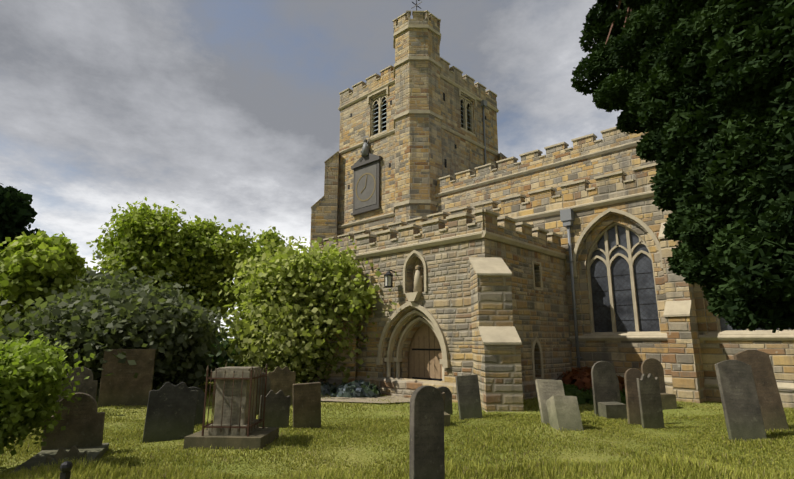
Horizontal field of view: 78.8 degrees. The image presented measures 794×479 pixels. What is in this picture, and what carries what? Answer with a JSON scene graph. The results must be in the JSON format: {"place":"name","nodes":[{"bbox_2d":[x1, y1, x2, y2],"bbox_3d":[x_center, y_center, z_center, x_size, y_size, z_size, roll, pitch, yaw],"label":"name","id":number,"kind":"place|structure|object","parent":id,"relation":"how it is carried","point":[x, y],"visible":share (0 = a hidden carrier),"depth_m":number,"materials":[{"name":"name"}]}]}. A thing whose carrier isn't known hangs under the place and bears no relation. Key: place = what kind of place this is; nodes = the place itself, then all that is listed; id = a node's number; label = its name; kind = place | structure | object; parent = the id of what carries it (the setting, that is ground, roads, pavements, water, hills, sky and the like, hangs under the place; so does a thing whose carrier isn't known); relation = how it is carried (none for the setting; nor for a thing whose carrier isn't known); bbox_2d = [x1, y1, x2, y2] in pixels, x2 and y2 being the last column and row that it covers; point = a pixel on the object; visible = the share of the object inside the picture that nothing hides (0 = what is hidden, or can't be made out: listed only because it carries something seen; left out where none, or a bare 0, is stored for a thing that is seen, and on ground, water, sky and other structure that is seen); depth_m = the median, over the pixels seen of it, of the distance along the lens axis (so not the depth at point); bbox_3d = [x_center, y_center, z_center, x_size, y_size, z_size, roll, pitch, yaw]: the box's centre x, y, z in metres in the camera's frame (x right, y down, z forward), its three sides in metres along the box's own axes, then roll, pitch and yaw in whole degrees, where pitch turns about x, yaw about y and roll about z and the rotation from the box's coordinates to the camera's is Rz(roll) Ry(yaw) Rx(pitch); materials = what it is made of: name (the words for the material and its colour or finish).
{"place":"outdoors","nodes":[
{"label":"outdoors","id":0,"kind":"place"},
{"bbox_2d":[0,330,94,455],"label":"bush","id":1,"kind":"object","parent":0,"point":[32,365],"depth_m":6.75,"materials":[{"name":"green plant"}]},
{"bbox_2d":[0,0,622,338],"label":"sky","id":2,"kind":"structure","parent":0,"point":[224,109],"materials":[{"name":"grey"}]},
{"bbox_2d":[321,396,409,402],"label":"worn path","id":3,"kind":"structure","parent":0,"point":[380,399],"depth_m":15.28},
{"bbox_2d":[0,381,793,476],"bbox_3d":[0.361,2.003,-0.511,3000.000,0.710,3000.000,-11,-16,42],"label":"ground","id":4,"kind":"structure","parent":0,"point":[595,457],"depth_m":8.64,"materials":[{"name":"green plant"}]},
{"bbox_2d":[0,183,43,251],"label":"tree","id":5,"kind":"object","parent":4,"relation":"on","point":[17,211],"visible":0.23,"depth_m":30.91,"materials":[{"name":"green plant"}]},
{"bbox_2d":[0,229,91,338],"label":"tree","id":6,"kind":"object","parent":4,"relation":"on","point":[30,264],"depth_m":18.31,"materials":[{"name":"green plant"}]},
{"bbox_2d":[38,457,67,468],"bbox_3d":[-4.629,3.293,6.535,0.450,0.631,0.090,10,-15,-23],"label":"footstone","id":7,"kind":"object","parent":4,"relation":"on","point":[53,460],"visible":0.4,"depth_m":6.54,"materials":[{"name":"grey stone"}]},
{"bbox_2d":[9,443,108,473],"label":"ledger slab","id":8,"kind":"structure","parent":4,"relation":"on","point":[96,452],"depth_m":7.50,"materials":[{"name":"grey stone"}]},
{"bbox_2d":[0,255,122,344],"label":"grey green tree","id":9,"kind":"object","parent":4,"relation":"on","point":[87,274],"depth_m":24.80,"materials":[{"name":"plant"}]},
{"bbox_2d":[59,461,72,478],"bbox_3d":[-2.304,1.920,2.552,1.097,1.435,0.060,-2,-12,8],"label":"post","id":10,"kind":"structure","parent":4,"relation":"on","point":[65,468],"depth_m":2.60,"materials":[{"name":"black metal"}]},
{"bbox_2d":[46,445,86,462],"bbox_3d":[-4.853,3.392,7.087,0.500,0.670,0.090,2,-12,-25],"label":"footstone","id":11,"kind":"object","parent":4,"relation":"on","point":[73,452],"visible":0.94,"depth_m":7.11,"materials":[{"name":"grey stone"}]},
{"bbox_2d":[41,392,104,450],"bbox_3d":[-5.371,3.248,8.031,0.840,1.351,0.120,4,-11,-24],"label":"headstone","id":12,"kind":"object","parent":4,"relation":"on","point":[83,421],"visible":0.65,"depth_m":8.03,"materials":[{"name":"grey stone"}]},
{"bbox_2d":[0,241,237,401],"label":"bush","id":13,"kind":"object","parent":4,"relation":"on","point":[174,330],"visible":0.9,"depth_m":14.99,"materials":[{"name":"green plant"}]},
{"bbox_2d":[98,349,155,406],"bbox_3d":[-7.708,4.102,13.804,1.300,1.900,0.250,6,-13,-26],"label":"gravestone","id":14,"kind":"object","parent":4,"relation":"on","point":[121,385],"visible":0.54,"depth_m":13.71,"materials":[{"name":"brown stone"}]},
{"bbox_2d":[85,196,208,292],"bbox_3d":[-20.660,3.260,40.599,9.529,14.323,9.978,-11,-16,42],"label":"lime tree","id":15,"kind":"object","parent":4,"relation":"on","point":[157,243],"visible":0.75,"depth_m":39.50,"materials":[{"name":"green plant"}]},
{"bbox_2d":[142,382,197,442],"bbox_3d":[-4.302,3.437,9.185,0.860,1.403,0.120,7,-18,-20],"label":"headstone","id":16,"kind":"object","parent":4,"relation":"on","point":[171,412],"visible":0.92,"depth_m":9.17,"materials":[{"name":"grey stone"}]},
{"bbox_2d":[189,387,204,424],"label":"headstone","id":17,"kind":"object","parent":4,"relation":"on","point":[199,409],"visible":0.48,"depth_m":10.97,"materials":[{"name":"grey stone"}]},
{"bbox_2d":[154,215,262,322],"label":"lime tree","id":18,"kind":"object","parent":4,"relation":"on","point":[216,258],"depth_m":41.78,"materials":[{"name":"green plant"}]},
{"bbox_2d":[191,334,245,379],"bbox_3d":[-10.642,6.180,26.546,11.266,3.520,10.868,-11,-16,42],"label":"bush","id":19,"kind":"object","parent":4,"relation":"on","point":[219,361],"visible":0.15,"depth_m":23.50,"materials":[{"name":"green plant"}]},
{"bbox_2d":[183,363,278,449],"bbox_3d":[-2.911,3.067,8.723,1.320,1.615,1.020,-1,-12,3],"label":"pedestal tomb","id":20,"kind":"object","parent":4,"relation":"on","point":[235,422],"visible":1,"depth_m":8.46,"materials":[{"name":"grey stone"}]},
{"bbox_2d":[233,226,295,313],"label":"lime tree","id":21,"kind":"object","parent":4,"relation":"on","point":[269,235],"visible":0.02,"depth_m":47.81,"materials":[{"name":"green plant"}]},
{"bbox_2d":[259,390,290,427],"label":"headstone","id":22,"kind":"object","parent":4,"relation":"on","point":[277,408],"visible":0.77,"depth_m":10.19,"materials":[{"name":"grey stone"}]},
{"bbox_2d":[199,226,396,385],"bbox_3d":[-3.254,2.877,19.195,8.280,6.506,7.625,1,-12,-5],"label":"bush","id":23,"kind":"object","parent":4,"relation":"on","point":[261,331],"depth_m":17.43,"materials":[{"name":"green plant"}]},
{"bbox_2d":[293,382,320,428],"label":"headstone","id":24,"kind":"object","parent":4,"relation":"on","point":[307,405],"visible":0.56,"depth_m":10.15,"materials":[{"name":"brown stone"}]},
{"bbox_2d":[298,380,336,395],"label":"bluebells","id":25,"kind":"object","parent":4,"relation":"on","point":[326,388],"depth_m":16.61,"materials":[{"name":"plant"}]},
{"bbox_2d":[330,380,379,397],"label":"plants","id":26,"kind":"object","parent":4,"relation":"on","point":[357,389],"depth_m":15.96,"materials":[{"name":"blue plant"}]},
{"bbox_2d":[0,452,793,478],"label":"long bank grass","id":27,"kind":"structure","parent":4,"relation":"on","point":[665,467],"depth_m":6.28,"materials":[{"name":"green plant"}]},
{"bbox_2d":[310,10,506,241],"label":"church tower","id":28,"kind":"structure","parent":4,"relation":"on","point":[417,71],"depth_m":31.85,"materials":[{"name":"beige stone"}]},
{"bbox_2d":[367,86,388,138],"bbox_3d":[-1.179,-9.153,35.463,2.160,3.470,0.760,-11,-16,42],"label":"belfry","id":29,"kind":"object","parent":28,"relation":"attached to","point":[378,102],"visible":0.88,"depth_m":35.61,"materials":[{"name":"stone"}]},
{"bbox_2d":[411,0,421,10],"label":"weather vane","id":30,"kind":"object","parent":28,"relation":"on","point":[416,4],"visible":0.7,"depth_m":34.19,"materials":[{"name":"black metal"}]},
{"bbox_2d":[458,88,476,135],"bbox_3d":[5.001,-9.275,35.855,0.760,3.070,2.160,-11,-16,42],"label":"belfry","id":31,"kind":"object","parent":28,"relation":"attached to","point":[465,103],"visible":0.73,"depth_m":35.95,"materials":[{"name":"stone"}]},
{"bbox_2d":[409,385,444,478],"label":"headstone","id":32,"kind":"object","parent":4,"relation":"on","point":[426,455],"visible":1,"depth_m":5.72,"materials":[{"name":"grey stone"}]},
{"bbox_2d":[306,209,567,411],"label":"porch trim","id":33,"kind":"structure","parent":4,"relation":"on","point":[496,351],"depth_m":15.71,"materials":[{"name":"beige stone"}]},
{"bbox_2d":[436,387,449,426],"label":"headstone","id":34,"kind":"object","parent":4,"relation":"on","point":[447,419],"visible":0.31,"depth_m":10.29,"materials":[{"name":"grey stone"}]},
{"bbox_2d":[455,375,482,419],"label":"headstone","id":35,"kind":"object","parent":4,"relation":"on","point":[468,396],"visible":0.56,"depth_m":11.34,"materials":[{"name":"grey stone"}]},
{"bbox_2d":[309,163,793,408],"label":"aisle trim","id":36,"kind":"structure","parent":4,"relation":"on","point":[687,381],"depth_m":16.88,"materials":[{"name":"beige stone"}]},
{"bbox_2d":[434,126,655,215],"bbox_3d":[16.845,-2.740,22.444,33.840,5.280,9.140,-11,-16,42],"label":"nave clerestory","id":37,"kind":"object","parent":36,"relation":"on","point":[589,157],"visible":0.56,"depth_m":25.22,"materials":[{"name":"stone"}]},
{"bbox_2d":[560,208,581,368],"bbox_3d":[6.721,2.210,18.432,0.440,6.900,0.290,-11,-16,42],"label":"downpipe","id":38,"kind":"object","parent":36,"relation":"attached to","point":[567,217],"visible":0.88,"depth_m":18.67,"materials":[{"name":"grey metal"}]},
{"bbox_2d":[572,208,666,335],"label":"aisle window","id":39,"kind":"structure","parent":36,"relation":"attached to","point":[622,286],"depth_m":17.82,"materials":[{"name":"stone"}]},
{"bbox_2d":[708,314,793,334],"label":"aisle window","id":40,"kind":"structure","parent":36,"relation":"attached to","point":[724,328],"depth_m":15.00,"materials":[{"name":"stone"}]},
{"bbox_2d":[535,379,582,430],"bbox_3d":[3.417,3.512,10.177,0.600,1.300,0.700,4,-34,-6],"label":"leaning headstone","id":41,"kind":"object","parent":4,"relation":"on","point":[558,408],"visible":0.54,"depth_m":9.92,"materials":[{"name":"grey stone"}]},
{"bbox_2d":[563,383,593,404],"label":"green plants","id":42,"kind":"object","parent":4,"relation":"on","point":[584,397],"visible":0.4,"depth_m":15.15,"materials":[{"name":"green plant"}]},
{"bbox_2d":[591,361,626,419],"bbox_3d":[5.306,3.931,12.057,0.600,1.729,0.595,-1,-10,-2],"label":"headstone","id":43,"kind":"object","parent":4,"relation":"on","point":[607,404],"visible":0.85,"depth_m":12.27,"materials":[{"name":"grey stone"}]},
{"bbox_2d":[616,375,620,402],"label":"headstone","id":44,"kind":"object","parent":4,"relation":"on","point":[618,391],"visible":0.17,"depth_m":13.99,"materials":[{"name":"grey stone"}]},
{"bbox_2d":[617,375,624,393],"bbox_3d":[7.497,5.024,16.314,1.628,0.943,1.604,-11,-16,42],"label":"red shrub","id":45,"kind":"object","parent":4,"relation":"on","point":[621,383],"visible":0.08,"depth_m":16.06,"materials":[{"name":"red plant"}]},
{"bbox_2d":[620,388,625,403],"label":"green plants","id":46,"kind":"object","parent":4,"relation":"on","point":[623,398],"visible":0.19,"depth_m":14.85,"materials":[{"name":"green plant"}]},
{"bbox_2d":[624,368,641,424],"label":"headstone","id":47,"kind":"object","parent":4,"relation":"on","point":[631,375],"visible":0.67,"depth_m":11.09,"materials":[{"name":"stone"}]},
{"bbox_2d":[636,373,664,428],"bbox_3d":[5.544,3.704,10.546,0.460,1.511,0.090,-3,-8,-2],"label":"headstone","id":48,"kind":"object","parent":4,"relation":"on","point":[650,402],"visible":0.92,"depth_m":10.53,"materials":[{"name":"grey stone"}]},
{"bbox_2d":[641,358,676,409],"bbox_3d":[7.498,4.284,13.823,0.620,1.729,0.620,0,-13,-1],"label":"headstone","id":49,"kind":"object","parent":4,"relation":"on","point":[653,367],"visible":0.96,"depth_m":14.11,"materials":[{"name":"grey stone"}]},
{"bbox_2d":[715,360,766,441],"bbox_3d":[6.623,3.254,9.289,0.660,1.850,0.100,3,-23,2],"label":"headstone","id":50,"kind":"object","parent":4,"relation":"on","point":[740,403],"visible":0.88,"depth_m":9.30,"materials":[{"name":"grey stone"}]},
{"bbox_2d":[733,350,788,431],"bbox_3d":[7.580,3.292,10.035,0.680,1.970,0.100,-3,-19,3],"label":"headstone","id":51,"kind":"object","parent":4,"relation":"on","point":[770,403],"visible":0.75,"depth_m":10.04,"materials":[{"name":"grey stone"}]},
{"bbox_2d":[337,78,497,237],"bbox_3d":[1.739,-0.401,36.632,8.850,20.500,8.850,-11,-16,42],"label":"tower shaft","id":52,"kind":"object","parent":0,"point":[355,128],"visible":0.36,"depth_m":35.23,"materials":[{"name":"beige stone"}]},
{"bbox_2d":[351,136,381,215],"bbox_3d":[-2.305,-4.778,34.890,3.000,5.750,0.600,-11,-16,42],"label":"tower clock","id":53,"kind":"object","parent":52,"relation":"attached to","point":[366,167],"visible":1,"depth_m":34.72,"materials":[{"name":"beige stone"}]},
{"bbox_2d":[348,93,485,188],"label":"putlog holes","id":54,"kind":"object","parent":52,"relation":"in","point":[445,162],"visible":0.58,"depth_m":33.72,"materials":[{"name":"black"}]},
{"bbox_2d":[481,100,486,163],"bbox_3d":[6.695,-6.568,36.461,0.290,8.400,0.440,-11,-16,42],"label":"downpipe","id":55,"kind":"object","parent":52,"relation":"attached to","point":[483,104],"visible":0.72,"depth_m":36.92,"materials":[{"name":"grey metal"}]},
{"bbox_2d":[49,382,793,422],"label":"lawn grass","id":56,"kind":"structure","parent":0,"point":[360,408],"depth_m":12.99,"materials":[{"name":"green plant"}]},
{"bbox_2d":[57,367,97,400],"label":"headstone","id":57,"kind":"object","parent":56,"relation":"on","point":[89,385],"visible":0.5,"depth_m":11.99,"materials":[{"name":"grey stone"}]},
{"bbox_2d":[256,372,270,414],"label":"headstone","id":58,"kind":"object","parent":56,"relation":"on","point":[262,384],"visible":0.21,"depth_m":12.55,"materials":[{"name":"grey stone"}]},
{"bbox_2d":[268,367,295,405],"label":"headstone","id":59,"kind":"object","parent":56,"relation":"on","point":[283,379],"visible":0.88,"depth_m":14.24,"materials":[{"name":"grey stone"}]},
{"bbox_2d":[438,386,452,414],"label":"headstone","id":60,"kind":"object","parent":56,"relation":"on","point":[448,400],"visible":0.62,"depth_m":12.23,"materials":[{"name":"grey stone"}]},
{"bbox_2d":[556,366,591,391],"bbox_3d":[6.591,5.031,16.830,2.412,1.189,2.310,-11,-16,42],"label":"shrub","id":61,"kind":"object","parent":56,"relation":"on","point":[580,378],"depth_m":16.40,"materials":[{"name":"red plant"}]},
{"bbox_2d":[356,238,571,381],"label":"porch walls","id":62,"kind":"structure","parent":0,"point":[540,315],"depth_m":16.78,"materials":[{"name":"beige stone"}]},
{"bbox_2d":[384,270,395,287],"bbox_3d":[-0.222,1.396,17.224,0.340,0.637,0.543,-11,-16,42],"label":"porch lantern","id":63,"kind":"object","parent":62,"relation":"attached to","point":[388,279],"visible":1,"depth_m":17.05,"materials":[{"name":"black metal"}]},
{"bbox_2d":[408,323,441,380],"bbox_3d":[1.157,4.136,17.018,2.000,2.550,0.110,-11,-16,42],"label":"door","id":64,"kind":"structure","parent":62,"relation":"in","point":[425,355],"depth_m":17.16,"materials":[{"name":"brown wood"}]},
{"bbox_2d":[339,197,793,382],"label":"aisle walls","id":65,"kind":"structure","parent":0,"point":[621,357],"depth_m":17.09,"materials":[{"name":"beige stone"}]},
{"bbox_2d":[570,0,793,332],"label":"yew tree","id":66,"kind":"object","parent":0,"point":[702,93],"depth_m":6.61,"materials":[{"name":"green plant"}]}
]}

